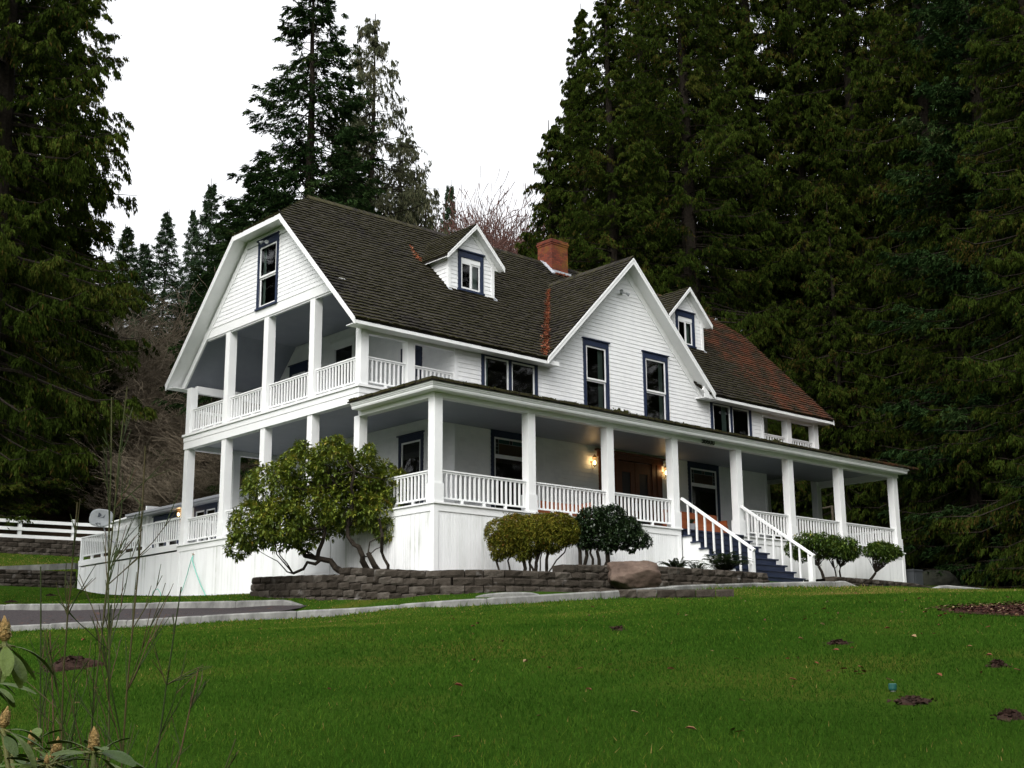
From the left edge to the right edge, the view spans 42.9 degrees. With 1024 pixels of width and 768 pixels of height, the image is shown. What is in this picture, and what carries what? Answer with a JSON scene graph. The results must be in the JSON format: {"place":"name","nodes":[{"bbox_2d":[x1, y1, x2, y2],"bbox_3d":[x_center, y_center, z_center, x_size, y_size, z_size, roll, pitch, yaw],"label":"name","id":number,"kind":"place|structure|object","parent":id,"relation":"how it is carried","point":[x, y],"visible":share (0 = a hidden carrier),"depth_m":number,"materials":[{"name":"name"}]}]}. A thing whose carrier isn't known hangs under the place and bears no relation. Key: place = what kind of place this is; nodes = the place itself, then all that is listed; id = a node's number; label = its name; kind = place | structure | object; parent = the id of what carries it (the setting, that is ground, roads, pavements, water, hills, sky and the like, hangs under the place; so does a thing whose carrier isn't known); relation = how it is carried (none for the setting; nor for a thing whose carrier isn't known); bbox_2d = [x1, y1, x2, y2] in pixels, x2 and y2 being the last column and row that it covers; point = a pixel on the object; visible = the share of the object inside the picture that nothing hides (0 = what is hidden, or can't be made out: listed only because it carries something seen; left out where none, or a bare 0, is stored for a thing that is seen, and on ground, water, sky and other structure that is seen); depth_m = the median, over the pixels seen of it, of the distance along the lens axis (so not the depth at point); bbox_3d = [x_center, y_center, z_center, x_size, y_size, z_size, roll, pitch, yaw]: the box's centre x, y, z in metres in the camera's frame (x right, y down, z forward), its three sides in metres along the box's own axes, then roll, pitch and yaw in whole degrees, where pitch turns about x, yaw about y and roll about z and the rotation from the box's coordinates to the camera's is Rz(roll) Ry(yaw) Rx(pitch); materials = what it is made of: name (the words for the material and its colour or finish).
{"place":"outdoors","nodes":[
{"label":"outdoors","id":0,"kind":"place"},
{"bbox_2d":[33,655,104,673],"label":"mole hill","id":1,"kind":"structure","parent":0,"point":[70,661],"depth_m":14.55,"materials":[{"name":"soil"}]},
{"bbox_2d":[0,605,306,624],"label":"path","id":2,"kind":"structure","parent":0,"point":[20,617],"depth_m":33.91,"materials":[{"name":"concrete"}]},
{"bbox_2d":[0,0,1001,340],"label":"sky","id":3,"kind":"structure","parent":0,"point":[480,79],"materials":[{"name":"white"}]},
{"bbox_2d":[0,489,1023,767],"bbox_3d":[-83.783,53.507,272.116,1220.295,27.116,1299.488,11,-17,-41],"label":"ground","id":4,"kind":"structure","parent":0,"point":[20,595],"depth_m":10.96,"materials":[{"name":"green plant"}]},
{"bbox_2d":[0,296,61,531],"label":"cedar tree","id":5,"kind":"object","parent":4,"relation":"on","point":[12,486],"visible":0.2,"depth_m":57.05,"materials":[{"name":"green plant"}]},
{"bbox_2d":[0,569,75,587],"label":"block retaining wall","id":6,"kind":"structure","parent":4,"relation":"on","point":[26,578],"depth_m":47.15,"materials":[{"name":"grey stone"}]},
{"bbox_2d":[0,563,85,570],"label":"ramp","id":7,"kind":"structure","parent":4,"relation":"on","point":[46,567],"depth_m":47.43,"materials":[{"name":"concrete"}]},
{"bbox_2d":[0,1,98,412],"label":"cedar tree","id":8,"kind":"object","parent":4,"relation":"on","point":[53,348],"visible":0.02,"depth_m":62.16,"materials":[{"name":"green plant"}]},
{"bbox_2d":[0,276,104,519],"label":"cedar tree","id":9,"kind":"object","parent":4,"relation":"on","point":[55,485],"visible":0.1,"depth_m":60.64,"materials":[{"name":"green plant"}]},
{"bbox_2d":[0,537,141,557],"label":"block retaining wall","id":10,"kind":"structure","parent":4,"relation":"on","point":[32,546],"depth_m":55.79,"materials":[{"name":"grey stone"}]},
{"bbox_2d":[0,518,118,541],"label":"rail fence","id":11,"kind":"object","parent":10,"relation":"on","point":[19,528],"visible":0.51,"depth_m":56.12,"materials":[{"name":"white paint"}]},
{"bbox_2d":[0,615,144,767],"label":"rhododendron plant","id":12,"kind":"object","parent":4,"relation":"on","point":[17,666],"visible":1,"depth_m":2.20,"materials":[{"name":"green plant"}]},
{"bbox_2d":[0,0,157,483],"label":"cedar tree","id":13,"kind":"object","parent":4,"relation":"on","point":[21,221],"visible":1,"depth_m":41.06,"materials":[{"name":"green plant"}]},
{"bbox_2d":[6,207,151,516],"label":"cedar tree","id":14,"kind":"object","parent":4,"relation":"on","point":[100,443],"visible":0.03,"depth_m":65.73,"materials":[{"name":"green plant"}]},
{"bbox_2d":[0,0,159,525],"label":"cedar tree","id":15,"kind":"object","parent":4,"relation":"on","point":[98,310],"visible":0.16,"depth_m":64.10,"materials":[{"name":"green plant"}]},
{"bbox_2d":[32,240,132,513],"bbox_3d":[-22.906,-0.294,66.230,7.934,15.815,7.736,-1,-13,3],"label":"cedar tree","id":16,"kind":"object","parent":4,"relation":"on","point":[81,479],"visible":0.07,"depth_m":64.47,"materials":[{"name":"green plant"}]},
{"bbox_2d":[27,387,209,767],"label":"broom plant","id":17,"kind":"object","parent":4,"relation":"on","point":[192,698],"visible":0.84,"depth_m":3.39,"materials":[{"name":"green plant"}]},
{"bbox_2d":[35,260,217,517],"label":"bare shrub","id":18,"kind":"object","parent":4,"relation":"on","point":[174,329],"visible":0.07,"depth_m":67.38,"materials":[{"name":"brown plant"}]},
{"bbox_2d":[44,275,210,511],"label":"bare shrub","id":19,"kind":"object","parent":4,"relation":"on","point":[146,389],"visible":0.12,"depth_m":65.32,"materials":[{"name":"brown plant"}]},
{"bbox_2d":[77,517,180,595],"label":"ramp deck","id":20,"kind":"structure","parent":4,"relation":"on","point":[152,560],"depth_m":44.45,"materials":[{"name":"paint"}]},
{"bbox_2d":[89,509,115,547],"bbox_3d":[-14.430,5.074,45.931,0.715,1.396,0.831,11,-17,-41],"label":"satellite dish","id":21,"kind":"object","parent":20,"relation":"attached to","point":[98,517],"visible":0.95,"depth_m":46.10,"materials":[{"name":"grey metal"}]},
{"bbox_2d":[27,397,238,767],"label":"broom plant","id":22,"kind":"object","parent":4,"relation":"on","point":[109,640],"visible":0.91,"depth_m":3.31,"materials":[{"name":"green plant"}]},
{"bbox_2d":[98,224,168,352],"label":"fir tree","id":23,"kind":"object","parent":4,"relation":"on","point":[130,257],"visible":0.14,"depth_m":98.15,"materials":[{"name":"green plant"}]},
{"bbox_2d":[78,325,199,502],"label":"bare shrub","id":24,"kind":"object","parent":4,"relation":"on","point":[170,422],"depth_m":68.90,"materials":[{"name":"brown plant"}]},
{"bbox_2d":[111,242,177,372],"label":"fir tree","id":25,"kind":"object","parent":4,"relation":"on","point":[145,264],"visible":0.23,"depth_m":93.56,"materials":[{"name":"green plant"}]},
{"bbox_2d":[0,600,301,609],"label":"concrete curb","id":26,"kind":"structure","parent":4,"relation":"on","point":[219,604],"depth_m":34.46,"materials":[{"name":"grey concrete"}]},
{"bbox_2d":[84,316,219,501],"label":"bare shrub","id":27,"kind":"object","parent":4,"relation":"on","point":[150,432],"visible":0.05,"depth_m":65.20,"materials":[{"name":"brown plant"}]},
{"bbox_2d":[120,211,197,369],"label":"fir tree","id":28,"kind":"object","parent":4,"relation":"on","point":[167,230],"visible":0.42,"depth_m":100.00,"materials":[{"name":"green plant"}]},
{"bbox_2d":[65,402,252,521],"bbox_3d":[-16.867,4.093,65.427,11.213,7.239,8.904,7,-15,-30],"label":"bare shrub","id":29,"kind":"object","parent":4,"relation":"on","point":[125,500],"visible":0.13,"depth_m":63.79,"materials":[{"name":"brown plant"}]},
{"bbox_2d":[65,387,258,516],"bbox_3d":[-15.326,3.438,65.558,11.762,9.519,14.460,-3,-13,13],"label":"bare shrub","id":30,"kind":"object","parent":4,"relation":"on","point":[161,458],"visible":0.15,"depth_m":61.49,"materials":[{"name":"brown plant"}]},
{"bbox_2d":[94,419,272,525],"bbox_3d":[-15.214,4.314,62.218,10.705,6.911,8.500,-11,-17,38],"label":"bare shrub","id":31,"kind":"object","parent":4,"relation":"on","point":[204,484],"visible":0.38,"depth_m":60.32,"materials":[{"name":"brown plant"}]},
{"bbox_2d":[165,210,201,332],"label":"fir tree","id":32,"kind":"object","parent":4,"relation":"on","point":[192,229],"visible":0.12,"depth_m":106.55,"materials":[{"name":"green plant"}]},
{"bbox_2d":[158,178,225,340],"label":"fir tree","id":33,"kind":"object","parent":4,"relation":"on","point":[210,195],"visible":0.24,"depth_m":102.32,"materials":[{"name":"green plant"}]},
{"bbox_2d":[144,202,243,432],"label":"spruce tree","id":34,"kind":"object","parent":4,"relation":"on","point":[199,286],"visible":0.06,"depth_m":77.09,"materials":[{"name":"green plant"}]},
{"bbox_2d":[125,487,272,549],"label":"annex building","id":35,"kind":"structure","parent":4,"relation":"on","point":[206,505],"depth_m":49.72,"materials":[{"name":"siding paint"},{"name":"roof shingles"},{"name":"grey metal"}]},
{"bbox_2d":[111,516,148,541],"bbox_3d":[-15.732,6.219,52.849,0.220,1.685,3.751,11,-17,-41],"label":"lattice screen","id":36,"kind":"object","parent":35,"relation":"attached to","point":[125,521],"visible":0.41,"depth_m":52.84,"materials":[{"name":"white paint"}]},
{"bbox_2d":[152,511,180,547],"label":"double door","id":37,"kind":"structure","parent":35,"relation":"in","point":[162,517],"depth_m":51.15,"materials":[{"name":"blue paint"}]},
{"bbox_2d":[193,502,217,540],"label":"double door","id":38,"kind":"structure","parent":35,"relation":"in","point":[209,508],"depth_m":48.68,"materials":[{"name":"blue paint"}]},
{"bbox_2d":[145,163,285,462],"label":"spruce tree","id":39,"kind":"object","parent":4,"relation":"on","point":[205,274],"visible":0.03,"depth_m":73.32,"materials":[{"name":"green plant"}]},
{"bbox_2d":[151,0,388,494],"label":"spruce tree","id":40,"kind":"object","parent":4,"relation":"on","point":[306,162],"visible":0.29,"depth_m":66.42,"materials":[{"name":"green plant"}]},
{"bbox_2d":[318,142,381,215],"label":"spruce tree","id":41,"kind":"object","parent":4,"relation":"on","point":[360,178],"visible":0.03,"depth_m":74.65,"materials":[{"name":"green plant"}]},
{"bbox_2d":[297,13,440,229],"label":"hemlock tree","id":42,"kind":"object","parent":4,"relation":"on","point":[376,48],"visible":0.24,"depth_m":77.39,"materials":[{"name":"green plant"}]},
{"bbox_2d":[374,134,446,233],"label":"hemlock tree","id":43,"kind":"object","parent":4,"relation":"on","point":[415,159],"visible":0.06,"depth_m":80.75,"materials":[{"name":"green plant"}]},
{"bbox_2d":[402,182,451,232],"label":"hemlock tree","id":44,"kind":"object","parent":4,"relation":"on","point":[430,221],"visible":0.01,"depth_m":86.29,"materials":[{"name":"green plant"}]},
{"bbox_2d":[10,581,857,630],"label":"concrete curb","id":45,"kind":"structure","parent":4,"relation":"on","point":[333,612],"depth_m":30.62,"materials":[{"name":"grey concrete"}]},
{"bbox_2d":[439,185,456,233],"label":"fir tree","id":46,"kind":"object","parent":4,"relation":"on","point":[448,208],"visible":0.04,"depth_m":125.72,"materials":[{"name":"green plant"}]},
{"bbox_2d":[433,195,524,252],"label":"alder tree","id":47,"kind":"object","parent":4,"relation":"on","point":[496,235],"visible":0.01,"depth_m":93.70,"materials":[{"name":"brown plant"}]},
{"bbox_2d":[444,183,543,251],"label":"alder tree","id":48,"kind":"object","parent":4,"relation":"on","point":[478,220],"depth_m":105.86,"materials":[{"name":"brown plant"}]},
{"bbox_2d":[250,564,769,599],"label":"block retaining wall","id":49,"kind":"structure","parent":4,"relation":"on","point":[349,583],"depth_m":31.79,"materials":[{"name":"grey stone"}]},
{"bbox_2d":[22,592,1020,736],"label":"fallen leaves","id":50,"kind":"object","parent":4,"relation":"on","point":[689,727],"visible":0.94,"depth_m":13.14,"materials":[{"name":"brown plant"}]},
{"bbox_2d":[165,195,918,595],"bbox_3d":[2.348,0.985,44.861,22.849,14.410,16.449,11,-17,-41],"label":"farmhouse","id":51,"kind":"object","parent":4,"relation":"on","point":[471,381],"visible":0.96,"depth_m":41.07,"materials":[{"name":"roof shingles"},{"name":"white paint"},{"name":"siding paint"}]},
{"bbox_2d":[254,231,279,311],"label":"window","id":52,"kind":"structure","parent":51,"relation":"in","point":[268,254],"depth_m":40.97,"materials":[{"name":"glass"}]},
{"bbox_2d":[288,360,308,403],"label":"window","id":53,"kind":"structure","parent":51,"relation":"in","point":[299,368],"depth_m":44.93,"materials":[{"name":"black glass"}]},
{"bbox_2d":[305,536,327,574],"bbox_3d":[-5.439,5.225,36.200,0.021,1.970,1.110,11,-17,-41],"label":"crawlspace door","id":54,"kind":"structure","parent":51,"relation":"in","point":[321,568],"depth_m":36.15,"materials":[{"name":"white paint"}]},
{"bbox_2d":[330,334,355,389],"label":"window","id":55,"kind":"structure","parent":51,"relation":"in","point":[342,349],"depth_m":43.27,"materials":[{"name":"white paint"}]},
{"bbox_2d":[396,430,424,506],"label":"window","id":56,"kind":"structure","parent":51,"relation":"in","point":[410,446],"depth_m":39.78,"materials":[{"name":"black glass"}]},
{"bbox_2d":[441,248,485,295],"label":"window","id":57,"kind":"structure","parent":51,"relation":"in","point":[470,264],"depth_m":42.28,"materials":[{"name":"blue paint"}]},
{"bbox_2d":[490,429,521,509],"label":"window","id":58,"kind":"structure","parent":51,"relation":"in","point":[506,447],"depth_m":39.60,"materials":[{"name":"glass"}]},
{"bbox_2d":[481,354,537,395],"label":"window","id":59,"kind":"structure","parent":51,"relation":"in","point":[497,372],"depth_m":40.69,"materials":[{"name":"black glass"}]},
{"bbox_2d":[581,336,609,408],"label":"window","id":60,"kind":"structure","parent":51,"relation":"in","point":[596,387],"depth_m":42.81,"materials":[{"name":"glass"}]},
{"bbox_2d":[594,448,665,525],"bbox_3d":[3.906,3.692,42.525,3.300,2.860,0.200,11,-17,-41],"label":"front door","id":61,"kind":"structure","parent":51,"relation":"in","point":[633,478],"depth_m":42.89,"materials":[{"name":"brown wood"}]},
{"bbox_2d":[641,350,669,420],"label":"window","id":62,"kind":"structure","parent":51,"relation":"in","point":[655,365],"depth_m":44.75,"materials":[{"name":"glass"}]},
{"bbox_2d":[675,309,696,348],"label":"window","id":63,"kind":"structure","parent":51,"relation":"in","point":[685,324],"depth_m":49.20,"materials":[{"name":"blue paint"}]},
{"bbox_2d":[687,461,720,521],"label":"window","id":64,"kind":"structure","parent":51,"relation":"in","point":[703,479],"depth_m":45.52,"materials":[{"name":"black glass"}]},
{"bbox_2d":[710,402,751,435],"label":"window","id":65,"kind":"structure","parent":51,"relation":"in","point":[726,418],"depth_m":47.53,"materials":[{"name":"black glass"}]},
{"bbox_2d":[514,120,596,271],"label":"cedar tree","id":66,"kind":"object","parent":4,"relation":"on","point":[554,143],"visible":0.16,"depth_m":68.14,"materials":[{"name":"green plant"}]},
{"bbox_2d":[536,76,604,262],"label":"cedar tree","id":67,"kind":"object","parent":4,"relation":"on","point":[564,111],"visible":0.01,"depth_m":75.11,"materials":[{"name":"green plant"}]},
{"bbox_2d":[536,3,635,269],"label":"cedar tree","id":68,"kind":"object","parent":4,"relation":"on","point":[578,42],"visible":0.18,"depth_m":71.28,"materials":[{"name":"green plant"}]},
{"bbox_2d":[543,0,712,312],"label":"cedar tree","id":69,"kind":"object","parent":4,"relation":"on","point":[612,207],"visible":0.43,"depth_m":63.82,"materials":[{"name":"green plant"}]},
{"bbox_2d":[607,560,661,589],"bbox_3d":[3.001,4.755,32.148,1.341,0.782,0.967,0,-13,-3],"label":"boulder","id":70,"kind":"object","parent":4,"relation":"on","point":[633,574],"visible":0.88,"depth_m":31.81,"materials":[{"name":"stone"}]},
{"bbox_2d":[579,589,733,597],"bbox_3d":[3.323,4.849,30.056,3.574,0.256,0.658,-2,-13,5],"label":"block edging","id":71,"kind":"object","parent":4,"relation":"on","point":[671,593],"visible":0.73,"depth_m":29.80,"materials":[{"name":"grey concrete"}]},
{"bbox_2d":[580,0,735,294],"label":"cedar tree","id":72,"kind":"object","parent":4,"relation":"on","point":[632,14],"visible":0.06,"depth_m":73.22,"materials":[{"name":"green plant"}]},
{"bbox_2d":[658,1,793,334],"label":"cedar tree","id":73,"kind":"object","parent":4,"relation":"on","point":[714,67],"depth_m":78.03,"materials":[{"name":"green plant"}]},
{"bbox_2d":[597,0,863,538],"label":"cedar tree","id":74,"kind":"object","parent":4,"relation":"on","point":[680,191],"visible":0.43,"depth_m":65.58,"materials":[{"name":"green plant"}]},
{"bbox_2d":[656,0,905,531],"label":"cedar tree","id":75,"kind":"object","parent":4,"relation":"on","point":[733,13],"visible":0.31,"depth_m":68.97,"materials":[{"name":"green plant"}]},
{"bbox_2d":[732,180,834,536],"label":"cedar tree","id":76,"kind":"object","parent":4,"relation":"on","point":[755,199],"visible":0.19,"depth_m":66.53,"materials":[{"name":"green plant"}]},
{"bbox_2d":[713,0,914,529],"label":"cedar tree","id":77,"kind":"object","parent":4,"relation":"on","point":[787,14],"visible":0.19,"depth_m":69.22,"materials":[{"name":"green plant"}]},
{"bbox_2d":[732,0,902,450],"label":"cedar tree","id":78,"kind":"object","parent":4,"relation":"on","point":[811,219],"depth_m":73.44,"materials":[{"name":"green plant"}]},
{"bbox_2d":[773,202,911,554],"bbox_3d":[15.486,0.777,62.095,6.877,19.694,7.053,3,-13,-13],"label":"cedar tree","id":79,"kind":"object","parent":4,"relation":"on","point":[839,299],"visible":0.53,"depth_m":61.93,"materials":[{"name":"green plant"}]},
{"bbox_2d":[757,0,943,568],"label":"cedar tree","id":80,"kind":"object","parent":4,"relation":"on","point":[850,20],"visible":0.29,"depth_m":67.26,"materials":[{"name":"green plant"}]},
{"bbox_2d":[819,0,938,566],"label":"cedar tree","id":81,"kind":"object","parent":4,"relation":"on","point":[875,173],"visible":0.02,"depth_m":66.95,"materials":[{"name":"green plant"}]},
{"bbox_2d":[825,576,932,587],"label":"block retaining wall","id":82,"kind":"structure","parent":4,"relation":"on","point":[862,582],"depth_m":39.50,"materials":[{"name":"grey stone"}]},
{"bbox_2d":[854,164,936,565],"bbox_3d":[20.037,-0.429,65.860,7.736,23.672,7.934,12,-18,-43],"label":"cedar tree","id":83,"kind":"object","parent":4,"relation":"on","point":[885,460],"visible":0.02,"depth_m":64.69,"materials":[{"name":"green plant"}]},
{"bbox_2d":[821,0,1003,584],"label":"cedar tree","id":84,"kind":"object","parent":4,"relation":"on","point":[921,63],"visible":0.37,"depth_m":61.52,"materials":[{"name":"green plant"}]},
{"bbox_2d":[887,695,937,706],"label":"mole hill","id":85,"kind":"structure","parent":4,"relation":"on","point":[910,700],"depth_m":10.14,"materials":[{"name":"soil"}]},
{"bbox_2d":[849,0,986,580],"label":"cedar tree","id":86,"kind":"object","parent":4,"relation":"on","point":[880,221],"visible":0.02,"depth_m":64.04,"materials":[{"name":"green plant"}]},
{"bbox_2d":[923,570,960,585],"bbox_3d":[16.542,8.001,50.767,2.882,1.445,1.796,11,-17,-41],"label":"boulder","id":87,"kind":"object","parent":4,"relation":"on","point":[947,578],"visible":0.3,"depth_m":49.95,"materials":[{"name":"stone"}]},
{"bbox_2d":[867,0,1023,585],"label":"spruce tree","id":88,"kind":"object","parent":4,"relation":"on","point":[948,92],"visible":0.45,"depth_m":54.20,"materials":[{"name":"green plant"}]},
{"bbox_2d":[882,122,1023,585],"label":"cedar tree","id":89,"kind":"object","parent":4,"relation":"on","point":[970,474],"visible":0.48,"depth_m":53.50,"materials":[{"name":"green plant"}]},
{"bbox_2d":[896,1,1023,584],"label":"cedar tree","id":90,"kind":"object","parent":4,"relation":"on","point":[941,65],"visible":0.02,"depth_m":60.52,"materials":[{"name":"green plant"}]},
{"bbox_2d":[921,600,1023,615],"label":"mulch","id":91,"kind":"object","parent":4,"relation":"on","point":[1007,609],"visible":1,"depth_m":18.99,"materials":[{"name":"brown plant"}]},
{"bbox_2d":[924,0,1023,588],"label":"cedar tree","id":92,"kind":"object","parent":4,"relation":"on","point":[1012,219],"visible":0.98,"depth_m":48.22,"materials":[{"name":"green plant"}]},
{"bbox_2d":[956,0,1023,587],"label":"spruce tree","id":93,"kind":"object","parent":4,"relation":"on","point":[1018,480],"visible":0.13,"depth_m":50.32,"materials":[{"name":"green plant"}]},
{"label":"planting bed","id":94,"kind":"structure","parent":4,"relation":"on","visible":0},
{"bbox_2d":[222,434,410,574],"bbox_3d":[-5.168,3.289,34.185,4.970,3.893,2.755,-2,-13,5],"label":"rhododendron bush","id":95,"kind":"object","parent":94,"relation":"on","point":[324,488],"visible":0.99,"depth_m":33.90,"materials":[{"name":"green plant"}]},
{"bbox_2d":[483,510,580,571],"bbox_3d":[0.507,3.994,32.678,2.494,1.619,1.221,-1,-13,0],"label":"trimmed shrub","id":96,"kind":"object","parent":94,"relation":"on","point":[513,534],"visible":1,"depth_m":32.50,"materials":[{"name":"green plant"}]},
{"bbox_2d":[570,502,653,564],"bbox_3d":[2.603,4.196,34.868,2.376,2.040,1.136,-1,-13,3],"label":"camellia shrub","id":97,"kind":"object","parent":94,"relation":"on","point":[608,530],"visible":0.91,"depth_m":34.67,"materials":[{"name":"green plant"}]},
{"bbox_2d":[687,551,752,570],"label":"fern","id":98,"kind":"object","parent":94,"relation":"on","point":[718,562],"visible":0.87,"depth_m":35.93,"materials":[{"name":"green plant"}]},
{"label":"planting bed","id":99,"kind":"structure","parent":4,"relation":"on","visible":0},
{"bbox_2d":[783,530,837,578],"bbox_3d":[9.411,5.469,40.947,1.799,1.754,1.150,-2,-13,7],"label":"laurel shrub","id":100,"kind":"object","parent":99,"relation":"on","point":[821,545],"visible":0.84,"depth_m":40.84,"materials":[{"name":"green plant"}]},
{"bbox_2d":[826,533,862,576],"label":"laurel shrub","id":101,"kind":"object","parent":99,"relation":"on","point":[847,551],"visible":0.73,"depth_m":41.84,"materials":[{"name":"green plant"}]},
{"bbox_2d":[862,540,904,578],"bbox_3d":[12.463,6.088,43.626,1.568,1.745,0.973,5,-14,-21],"label":"laurel shrub","id":102,"kind":"object","parent":99,"relation":"on","point":[881,552],"visible":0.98,"depth_m":43.57,"materials":[{"name":"green plant"}]},
{"bbox_2d":[663,509,727,532],"bbox_3d":[5.831,4.453,41.308,2.604,0.800,0.490,11,-17,-41],"label":"porch bench","id":103,"kind":"object","parent":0,"point":[700,522],"visible":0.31,"depth_m":41.51,"materials":[{"name":"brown wood"}]},
{"bbox_2d":[990,707,1023,721],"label":"mole hill","id":104,"kind":"structure","parent":0,"point":[1008,713],"depth_m":9.26,"materials":[{"name":"soil"}]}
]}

